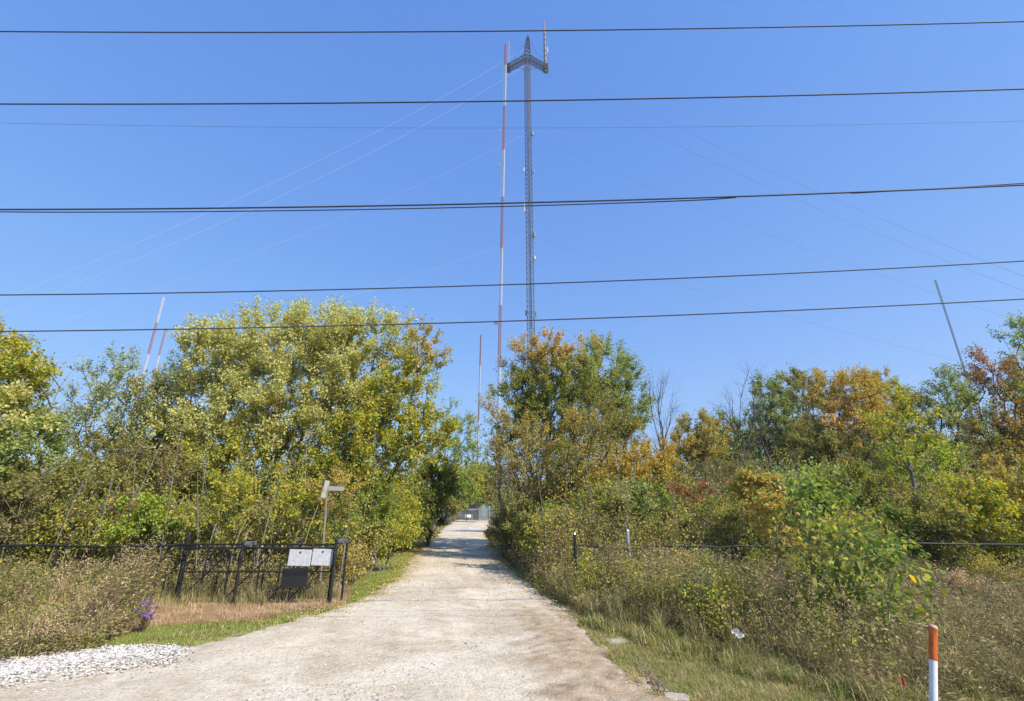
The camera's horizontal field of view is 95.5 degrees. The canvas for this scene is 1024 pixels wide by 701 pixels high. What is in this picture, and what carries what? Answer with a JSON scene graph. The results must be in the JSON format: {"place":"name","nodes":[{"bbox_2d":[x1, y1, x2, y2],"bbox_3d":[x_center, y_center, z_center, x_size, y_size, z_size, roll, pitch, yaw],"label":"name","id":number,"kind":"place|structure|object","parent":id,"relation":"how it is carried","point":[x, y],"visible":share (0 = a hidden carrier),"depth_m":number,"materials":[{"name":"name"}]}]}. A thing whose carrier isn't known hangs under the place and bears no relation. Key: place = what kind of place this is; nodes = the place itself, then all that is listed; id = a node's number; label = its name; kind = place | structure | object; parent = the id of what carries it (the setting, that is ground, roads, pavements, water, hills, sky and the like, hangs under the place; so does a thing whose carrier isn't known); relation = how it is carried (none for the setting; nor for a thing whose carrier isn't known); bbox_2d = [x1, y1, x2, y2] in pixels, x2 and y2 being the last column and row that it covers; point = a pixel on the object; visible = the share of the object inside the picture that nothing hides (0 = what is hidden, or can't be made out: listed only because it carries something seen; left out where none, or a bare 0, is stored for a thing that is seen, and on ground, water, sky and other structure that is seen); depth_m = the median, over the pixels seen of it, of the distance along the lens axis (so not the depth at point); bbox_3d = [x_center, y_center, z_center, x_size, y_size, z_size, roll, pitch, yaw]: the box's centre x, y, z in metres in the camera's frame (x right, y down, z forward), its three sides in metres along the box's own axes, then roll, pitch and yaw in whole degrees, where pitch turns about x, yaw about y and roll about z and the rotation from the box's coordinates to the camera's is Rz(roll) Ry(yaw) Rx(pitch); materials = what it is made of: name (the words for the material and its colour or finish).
{"place":"outdoors","nodes":[
{"label":"outdoors","id":0,"kind":"place"},
{"bbox_2d":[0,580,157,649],"bbox_3d":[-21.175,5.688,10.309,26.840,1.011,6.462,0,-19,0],"label":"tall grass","id":1,"kind":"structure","parent":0,"point":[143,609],"depth_m":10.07,"materials":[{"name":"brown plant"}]},
{"bbox_2d":[0,642,194,690],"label":"white gravel","id":2,"kind":"structure","parent":0,"point":[21,668],"depth_m":7.84,"materials":[{"name":"white gravel"}]},
{"bbox_2d":[122,584,351,631],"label":"grass","id":3,"kind":"structure","parent":0,"point":[199,612],"depth_m":11.62,"materials":[{"name":"beige plant"}]},
{"bbox_2d":[141,574,355,608],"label":"tall grass","id":4,"kind":"structure","parent":0,"point":[251,592],"depth_m":13.03,"materials":[{"name":"plant"}]},
{"bbox_2d":[92,545,423,651],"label":"grass","id":5,"kind":"structure","parent":0,"point":[189,626],"depth_m":10.40,"materials":[{"name":"green plant"}]},
{"bbox_2d":[2,554,669,700],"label":"loose gravel","id":6,"kind":"structure","parent":0,"point":[345,654],"depth_m":7.62,"materials":[{"name":"beige gravel"}]},
{"bbox_2d":[0,519,676,700],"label":"gravel drive","id":7,"kind":"structure","parent":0,"point":[539,654],"depth_m":8.15,"materials":[{"name":"gravel"}]},
{"bbox_2d":[0,509,1004,700],"bbox_3d":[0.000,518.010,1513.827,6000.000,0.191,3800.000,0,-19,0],"label":"ground","id":8,"kind":"structure","parent":0,"point":[349,582],"depth_m":14.81,"materials":[{"name":"soil"}]},
{"bbox_2d":[0,454,73,570],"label":"shrub","id":9,"kind":"object","parent":8,"relation":"on","point":[16,511],"visible":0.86,"depth_m":15.31,"materials":[{"name":"green plant"}]},
{"bbox_2d":[0,312,80,534],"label":"tree","id":10,"kind":"object","parent":8,"relation":"on","point":[15,367],"visible":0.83,"depth_m":17.21,"materials":[{"name":"green plant"}]},
{"bbox_2d":[22,351,84,568],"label":"bare tree","id":11,"kind":"object","parent":8,"relation":"on","point":[41,464],"visible":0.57,"depth_m":18.01,"materials":[{"name":"grey plant"}]},
{"bbox_2d":[12,449,142,568],"bbox_3d":[-15.311,5.863,16.526,4.085,4.580,3.163,0,-19,0],"label":"shrub","id":12,"kind":"object","parent":8,"relation":"on","point":[73,464],"visible":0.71,"depth_m":16.27,"materials":[{"name":"green plant"}]},
{"bbox_2d":[0,525,176,662],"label":"weeds","id":13,"kind":"object","parent":8,"relation":"on","point":[100,602],"visible":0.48,"depth_m":9.66,"materials":[{"name":"brown plant"}]},
{"bbox_2d":[0,544,195,601],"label":"fence","id":14,"kind":"object","parent":8,"relation":"on","point":[58,546],"visible":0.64,"depth_m":13.19,"materials":[{"name":"black metal"}]},
{"bbox_2d":[29,341,200,513],"bbox_3d":[-18.746,4.497,21.511,7.648,10.381,5.043,0,-19,0],"label":"tree","id":15,"kind":"object","parent":8,"relation":"on","point":[100,392],"visible":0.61,"depth_m":21.99,"materials":[{"name":"green plant"}]},
{"bbox_2d":[73,433,195,579],"bbox_3d":[-14.879,5.970,18.195,4.382,5.479,2.931,0,-19,0],"label":"shrub","id":16,"kind":"object","parent":8,"relation":"on","point":[135,463],"visible":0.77,"depth_m":18.19,"materials":[{"name":"green plant"}]},
{"bbox_2d":[86,489,195,579],"bbox_3d":[-11.883,6.108,15.034,3.080,3.162,1.952,0,-19,0],"label":"shrub","id":17,"kind":"object","parent":8,"relation":"on","point":[147,512],"visible":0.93,"depth_m":14.87,"materials":[{"name":"green plant"}]},
{"bbox_2d":[123,297,164,452],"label":"guyed mast","id":18,"kind":"object","parent":8,"relation":"on","point":[151,342],"visible":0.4,"depth_m":318.60,"materials":[{"name":"red"}]},
{"bbox_2d":[135,600,158,633],"bbox_3d":[-7.868,5.702,9.982,0.405,0.643,0.466,7,-20,-19],"label":"aster","id":19,"kind":"object","parent":8,"relation":"on","point":[144,616],"visible":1,"depth_m":9.96,"materials":[{"name":"purple plant"}]},
{"bbox_2d":[89,366,213,505],"bbox_3d":[-18.094,5.479,23.312,5.072,9.715,4.822,12,-22,-32],"label":"tree","id":20,"kind":"object","parent":8,"relation":"on","point":[159,436],"visible":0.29,"depth_m":23.27,"materials":[{"name":"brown plant"}]},
{"bbox_2d":[11,574,344,609],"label":"grass","id":21,"kind":"structure","parent":8,"relation":"on","point":[216,598],"depth_m":12.83,"materials":[{"name":"plant"}]},
{"bbox_2d":[173,532,191,599],"bbox_3d":[-9.309,6.174,13.110,0.120,1.960,0.126,0,-19,0],"label":"gate post","id":22,"kind":"object","parent":8,"relation":"on","point":[188,536],"visible":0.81,"depth_m":13.09,"materials":[{"name":"black metal"}]},
{"bbox_2d":[0,526,435,598],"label":"weeds","id":23,"kind":"object","parent":8,"relation":"on","point":[213,573],"visible":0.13,"depth_m":14.45,"materials":[{"name":"green plant"}]},
{"bbox_2d":[163,468,279,584],"bbox_3d":[-9.920,6.003,15.974,3.466,3.950,2.916,0,-19,0],"label":"shrub","id":24,"kind":"object","parent":8,"relation":"on","point":[237,501],"visible":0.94,"depth_m":15.87,"materials":[{"name":"green plant"}]},
{"bbox_2d":[100,600,348,648],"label":"tall grass","id":25,"kind":"structure","parent":8,"relation":"on","point":[201,634],"depth_m":10.00,"materials":[{"name":"green plant"}]},
{"bbox_2d":[231,540,256,606],"bbox_3d":[-7.298,6.093,12.591,0.290,1.780,0.455,0,-19,0],"label":"gate post","id":26,"kind":"object","parent":8,"relation":"on","point":[248,543],"visible":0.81,"depth_m":12.54,"materials":[{"name":"black metal"}]},
{"bbox_2d":[177,543,333,602],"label":"sliding gate","id":27,"kind":"structure","parent":26,"relation":"attached to","point":[293,577],"depth_m":12.79,"materials":[{"name":"black metal"}]},
{"bbox_2d":[287,549,311,565],"bbox_3d":[-5.866,5.726,12.851,0.634,0.436,0.024,0,-19,0],"label":"sign","id":28,"kind":"object","parent":27,"relation":"attached to","point":[299,557],"visible":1,"depth_m":12.85,"materials":[{"name":"white metal"}]},
{"bbox_2d":[311,549,333,565],"bbox_3d":[-5.246,5.715,12.855,0.573,0.437,0.024,0,-19,0],"label":"sign","id":29,"kind":"object","parent":27,"relation":"attached to","point":[321,557],"visible":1,"depth_m":12.85,"materials":[{"name":"white metal"}]},
{"bbox_2d":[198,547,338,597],"bbox_3d":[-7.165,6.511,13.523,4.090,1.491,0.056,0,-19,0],"label":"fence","id":30,"kind":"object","parent":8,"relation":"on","point":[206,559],"visible":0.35,"depth_m":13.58,"materials":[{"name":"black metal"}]},
{"bbox_2d":[133,294,423,554],"bbox_3d":[-11.464,3.429,22.889,13.650,13.521,7.423,0,-19,0],"label":"tree","id":31,"kind":"object","parent":8,"relation":"on","point":[318,352],"visible":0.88,"depth_m":22.63,"materials":[{"name":"green plant"}]},
{"bbox_2d":[252,461,373,585],"bbox_3d":[-7.152,6.091,16.505,4.169,4.130,2.624,0,-19,0],"label":"shrub","id":32,"kind":"object","parent":8,"relation":"on","point":[312,498],"visible":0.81,"depth_m":16.39,"materials":[{"name":"green plant"}]},
{"bbox_2d":[319,480,343,580],"bbox_3d":[-5.988,6.024,15.064,0.697,3.507,0.152,4,-19,-12],"label":"signpost","id":33,"kind":"object","parent":8,"relation":"on","point":[326,489],"visible":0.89,"depth_m":15.41,"materials":[{"name":"grey wood"}]},
{"bbox_2d":[328,538,347,604],"bbox_3d":[-4.825,6.129,12.790,0.290,1.840,0.455,0,-19,0],"label":"gate post","id":34,"kind":"object","parent":8,"relation":"on","point":[340,541],"visible":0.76,"depth_m":12.72,"materials":[{"name":"black metal"}]},
{"bbox_2d":[258,313,462,546],"bbox_3d":[-6.585,3.818,21.909,8.546,12.283,5.754,0,-19,0],"label":"tree","id":35,"kind":"object","parent":8,"relation":"on","point":[357,450],"visible":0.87,"depth_m":21.45,"materials":[{"name":"green plant"}]},
{"bbox_2d":[338,478,424,571],"bbox_3d":[-5.628,7.404,19.784,4.112,3.768,2.585,0,-19,0],"label":"shrub","id":36,"kind":"object","parent":8,"relation":"on","point":[387,508],"visible":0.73,"depth_m":19.45,"materials":[{"name":"green plant"}]},
{"bbox_2d":[356,525,447,574],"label":"grass","id":37,"kind":"structure","parent":8,"relation":"on","point":[394,552],"depth_m":23.75,"materials":[{"name":"green plant"}]},
{"bbox_2d":[249,534,587,622],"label":"fallen leaves","id":38,"kind":"object","parent":8,"relation":"on","point":[409,561],"visible":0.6,"depth_m":17.68,"materials":[{"name":"beige plant"}]},
{"bbox_2d":[400,451,461,546],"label":"bush","id":39,"kind":"object","parent":8,"relation":"on","point":[427,471],"visible":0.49,"depth_m":32.06,"materials":[{"name":"green plant"}]},
{"bbox_2d":[419,396,494,534],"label":"tree","id":40,"kind":"object","parent":8,"relation":"on","point":[459,453],"visible":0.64,"depth_m":43.02,"materials":[{"name":"green plant"}]},
{"bbox_2d":[432,462,487,520],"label":"tree","id":41,"kind":"object","parent":8,"relation":"on","point":[454,505],"visible":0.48,"depth_m":77.50,"materials":[{"name":"green plant"}]},
{"bbox_2d":[448,460,496,522],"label":"tree","id":42,"kind":"object","parent":8,"relation":"on","point":[484,492],"visible":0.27,"depth_m":90.69,"materials":[{"name":"green plant"}]},
{"bbox_2d":[474,381,521,558],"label":"tree","id":43,"kind":"object","parent":8,"relation":"on","point":[503,425],"visible":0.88,"depth_m":26.70,"materials":[{"name":"green plant"}]},
{"bbox_2d":[494,43,506,514],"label":"guyed mast","id":44,"kind":"object","parent":8,"relation":"on","point":[502,198],"visible":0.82,"depth_m":198.93,"materials":[{"name":"red"}]},
{"bbox_2d":[480,506,523,557],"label":"shrub","id":45,"kind":"object","parent":8,"relation":"on","point":[490,533],"visible":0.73,"depth_m":24.96,"materials":[{"name":"green plant"}]},
{"bbox_2d":[0,412,1020,589],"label":"brush stems","id":46,"kind":"object","parent":8,"relation":"on","point":[272,503],"visible":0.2,"depth_m":16.53,"materials":[{"name":"brown plant"}]},
{"bbox_2d":[0,405,1023,652],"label":"undergrowth","id":47,"kind":"object","parent":8,"relation":"on","point":[416,503],"visible":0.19,"depth_m":16.43,"materials":[{"name":"green plant"}]},
{"bbox_2d":[0,414,1023,648],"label":"woods","id":48,"kind":"object","parent":8,"relation":"on","point":[337,567],"depth_m":17.38,"materials":[{"name":"green plant"}]},
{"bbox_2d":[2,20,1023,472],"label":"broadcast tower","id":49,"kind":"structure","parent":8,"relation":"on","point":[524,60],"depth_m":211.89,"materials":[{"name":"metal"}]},
{"bbox_2d":[486,405,556,512],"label":"tree","id":50,"kind":"object","parent":8,"relation":"on","point":[511,482],"visible":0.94,"depth_m":24.17,"materials":[{"name":"green plant"}]},
{"bbox_2d":[499,493,579,544],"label":"shrub","id":51,"kind":"object","parent":8,"relation":"on","point":[519,523],"visible":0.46,"depth_m":20.18,"materials":[{"name":"green plant"}]},
{"bbox_2d":[486,326,624,492],"bbox_3d":[2.746,5.137,29.062,9.105,14.144,5.750,0,-19,0],"label":"tree","id":52,"kind":"object","parent":8,"relation":"on","point":[531,399],"visible":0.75,"depth_m":29.16,"materials":[{"name":"green plant"}]},
{"bbox_2d":[541,390,635,498],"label":"tree","id":53,"kind":"object","parent":8,"relation":"on","point":[561,448],"visible":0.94,"depth_m":23.53,"materials":[{"name":"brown plant"}]},
{"bbox_2d":[544,483,639,546],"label":"shrub","id":54,"kind":"object","parent":8,"relation":"on","point":[604,507],"visible":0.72,"depth_m":18.21,"materials":[{"name":"green plant"}]},
{"bbox_2d":[580,447,640,489],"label":"tree","id":55,"kind":"object","parent":8,"relation":"on","point":[608,465],"visible":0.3,"depth_m":24.97,"materials":[{"name":"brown plant"}]},
{"bbox_2d":[563,330,662,474],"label":"tree","id":56,"kind":"object","parent":8,"relation":"on","point":[626,389],"visible":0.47,"depth_m":31.80,"materials":[{"name":"green plant"}]},
{"bbox_2d":[630,656,665,692],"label":"dirt clods","id":57,"kind":"object","parent":8,"relation":"on","point":[657,684],"visible":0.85,"depth_m":7.11,"materials":[{"name":"soil"}]},
{"bbox_2d":[609,436,695,491],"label":"tree","id":58,"kind":"object","parent":8,"relation":"on","point":[664,460],"visible":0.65,"depth_m":23.93,"materials":[{"name":"brown plant"}]},
{"bbox_2d":[616,473,694,549],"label":"shrub","id":59,"kind":"object","parent":8,"relation":"on","point":[646,488],"visible":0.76,"depth_m":17.77,"materials":[{"name":"green plant"}]},
{"bbox_2d":[637,362,687,462],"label":"bare tree","id":60,"kind":"object","parent":8,"relation":"on","point":[659,413],"visible":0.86,"depth_m":29.13,"materials":[{"name":"brown plant"}]},
{"bbox_2d":[651,407,738,485],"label":"tree","id":61,"kind":"object","parent":8,"relation":"on","point":[691,444],"visible":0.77,"depth_m":36.87,"materials":[{"name":"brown plant"}]},
{"bbox_2d":[665,477,735,511],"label":"shrub","id":62,"kind":"object","parent":8,"relation":"on","point":[694,498],"visible":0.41,"depth_m":22.71,"materials":[{"name":"green plant"}]},
{"bbox_2d":[682,484,755,538],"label":"shrub","id":63,"kind":"object","parent":8,"relation":"on","point":[736,511],"visible":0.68,"depth_m":17.64,"materials":[{"name":"green plant"}]},
{"bbox_2d":[503,528,939,699],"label":"weeds","id":64,"kind":"object","parent":8,"relation":"on","point":[568,580],"visible":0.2,"depth_m":9.94,"materials":[{"name":"green plant"}]},
{"bbox_2d":[688,450,779,506],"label":"shrub","id":65,"kind":"object","parent":8,"relation":"on","point":[723,470],"visible":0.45,"depth_m":28.07,"materials":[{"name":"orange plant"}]},
{"bbox_2d":[706,407,772,483],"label":"tree","id":66,"kind":"object","parent":8,"relation":"on","point":[751,449],"visible":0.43,"depth_m":40.78,"materials":[{"name":"green plant"}]},
{"bbox_2d":[706,358,778,491],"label":"bare tree","id":67,"kind":"object","parent":8,"relation":"on","point":[738,424],"visible":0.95,"depth_m":30.19,"materials":[{"name":"brown plant"}]},
{"bbox_2d":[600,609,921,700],"bbox_3d":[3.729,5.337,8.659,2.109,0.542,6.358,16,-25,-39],"label":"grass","id":68,"kind":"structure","parent":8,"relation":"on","point":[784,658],"depth_m":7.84,"materials":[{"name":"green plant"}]},
{"bbox_2d":[505,496,1023,575],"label":"weeds","id":69,"kind":"object","parent":8,"relation":"on","point":[601,528],"visible":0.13,"depth_m":16.80,"materials":[{"name":"green plant"}]},
{"bbox_2d":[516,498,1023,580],"bbox_3d":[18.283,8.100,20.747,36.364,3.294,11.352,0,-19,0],"label":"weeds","id":70,"kind":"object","parent":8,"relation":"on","point":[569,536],"visible":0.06,"depth_m":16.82,"materials":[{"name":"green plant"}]},
{"bbox_2d":[751,404,789,471],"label":"bare tree","id":71,"kind":"object","parent":8,"relation":"on","point":[766,452],"visible":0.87,"depth_m":29.73,"materials":[{"name":"brown plant"}]},
{"bbox_2d":[743,475,816,600],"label":"sapling","id":72,"kind":"object","parent":8,"relation":"on","point":[773,506],"visible":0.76,"depth_m":11.72,"materials":[{"name":"green plant"}]},
{"bbox_2d":[542,565,1023,700],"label":"tall grass","id":73,"kind":"structure","parent":8,"relation":"on","point":[581,608],"depth_m":8.50,"materials":[{"name":"green plant"}]},
{"bbox_2d":[580,608,994,700],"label":"tall grass","id":74,"kind":"structure","parent":8,"relation":"on","point":[680,651],"depth_m":7.33,"materials":[{"name":"green plant"}]},
{"bbox_2d":[724,467,861,559],"bbox_3d":[9.612,5.918,15.695,4.023,3.962,2.448,0,-19,0],"label":"shrub","id":75,"kind":"object","parent":8,"relation":"on","point":[746,478],"visible":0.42,"depth_m":15.91,"materials":[{"name":"green plant"}]},
{"bbox_2d":[741,361,845,471],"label":"tree","id":76,"kind":"object","parent":8,"relation":"on","point":[785,404],"visible":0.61,"depth_m":40.13,"materials":[{"name":"green plant"}]},
{"bbox_2d":[573,532,1023,588],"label":"fence","id":77,"kind":"object","parent":8,"relation":"on","point":[732,546],"visible":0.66,"depth_m":14.77,"materials":[{"name":"black metal"}]},
{"bbox_2d":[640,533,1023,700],"bbox_3d":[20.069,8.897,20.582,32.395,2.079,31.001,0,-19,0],"label":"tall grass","id":78,"kind":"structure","parent":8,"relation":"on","point":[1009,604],"depth_m":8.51,"materials":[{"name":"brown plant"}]},
{"bbox_2d":[766,362,900,474],"bbox_3d":[22.892,7.025,32.457,9.230,12.774,5.954,0,-19,0],"label":"tree","id":79,"kind":"object","parent":8,"relation":"on","point":[832,404],"visible":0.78,"depth_m":32.47,"materials":[{"name":"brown plant"}]},
{"bbox_2d":[750,463,948,650],"bbox_3d":[6.363,4.019,8.853,3.153,3.723,2.470,0,-19,0],"label":"sapling","id":80,"kind":"object","parent":8,"relation":"on","point":[876,554],"visible":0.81,"depth_m":8.72,"materials":[{"name":"plant"}]},
{"bbox_2d":[820,458,912,518],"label":"shrub","id":81,"kind":"object","parent":8,"relation":"on","point":[869,479],"visible":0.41,"depth_m":22.54,"materials":[{"name":"green plant"}]},
{"bbox_2d":[839,363,941,470],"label":"tree","id":82,"kind":"object","parent":8,"relation":"on","point":[916,400],"visible":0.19,"depth_m":35.50,"materials":[{"name":"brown plant"}]},
{"bbox_2d":[850,380,973,544],"bbox_3d":[16.682,5.076,19.211,3.913,7.793,3.072,8,-20,-23],"label":"tree","id":83,"kind":"object","parent":8,"relation":"on","point":[884,421],"visible":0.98,"depth_m":19.44,"materials":[{"name":"green plant"}]},
{"bbox_2d":[876,486,957,562],"bbox_3d":[14.555,6.644,16.871,2.787,3.331,2.219,0,-19,0],"label":"shrub","id":84,"kind":"object","parent":8,"relation":"on","point":[892,511],"visible":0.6,"depth_m":16.75,"materials":[{"name":"green plant"}]},
{"bbox_2d":[928,624,937,700],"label":"utility marker","id":85,"kind":"object","parent":8,"relation":"on","point":[933,657],"visible":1,"depth_m":5.57,"materials":[{"name":"white plastic"}]},
{"bbox_2d":[905,361,1003,479],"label":"tree","id":86,"kind":"object","parent":8,"relation":"on","point":[949,411],"visible":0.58,"depth_m":34.03,"materials":[{"name":"green plant"}]},
{"bbox_2d":[942,568,985,594],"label":"dry weed","id":87,"kind":"object","parent":8,"relation":"on","point":[961,574],"visible":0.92,"depth_m":11.84,"materials":[{"name":"brown plant"}]},
{"bbox_2d":[907,454,1023,572],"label":"shrub","id":88,"kind":"object","parent":8,"relation":"on","point":[988,506],"visible":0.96,"depth_m":15.69,"materials":[{"name":"green plant"}]},
{"bbox_2d":[949,342,1023,495],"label":"tree","id":89,"kind":"object","parent":8,"relation":"on","point":[1006,417],"visible":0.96,"depth_m":27.42,"materials":[{"name":"brown plant"}]},
{"bbox_2d":[970,445,1023,514],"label":"shrub","id":90,"kind":"object","parent":8,"relation":"on","point":[987,462],"visible":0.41,"depth_m":21.40,"materials":[{"name":"green plant"}]},
{"bbox_2d":[985,310,1023,469],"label":"tree","id":91,"kind":"object","parent":8,"relation":"on","point":[1013,324],"visible":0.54,"depth_m":28.65,"materials":[{"name":"green plant"}]},
{"bbox_2d":[0,183,1023,212],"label":"overhead wire","id":92,"kind":"object","parent":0,"point":[857,192],"visible":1,"depth_m":9.46,"materials":[{"name":"grey"}]},
{"bbox_2d":[0,88,1023,104],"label":"overhead wire","id":93,"kind":"object","parent":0,"point":[490,101],"visible":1,"depth_m":10.33,"materials":[{"name":"grey"}]},
{"bbox_2d":[0,21,1023,32],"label":"overhead wire","id":94,"kind":"object","parent":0,"point":[515,30],"visible":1,"depth_m":11.02,"materials":[{"name":"grey"}]},
{"bbox_2d":[0,298,1023,331],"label":"overhead wire","id":95,"kind":"object","parent":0,"point":[510,320],"visible":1,"depth_m":8.63,"materials":[{"name":"grey"}]},
{"bbox_2d":[0,260,1023,295],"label":"overhead wire","id":96,"kind":"object","parent":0,"point":[509,284],"visible":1,"depth_m":8.87,"materials":[{"name":"grey"}]},
{"bbox_2d":[0,0,1023,508],"label":"sky","id":97,"kind":"structure","parent":0,"point":[169,161],"materials":[{"name":"blue"}]},
{"bbox_2d":[18,121,1008,127],"bbox_3d":[0.000,-8.334,16.570,68.000,1.034,0.008,0,-19,0],"label":"overhead wire","id":98,"kind":"object","parent":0,"point":[605,127],"visible":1,"depth_m":16.43,"materials":[{"name":"grey"}]},
{"bbox_2d":[502,561,1023,700],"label":"grass","id":99,"kind":"structure","parent":0,"point":[716,677],"depth_m":7.17,"materials":[{"name":"green plant"}]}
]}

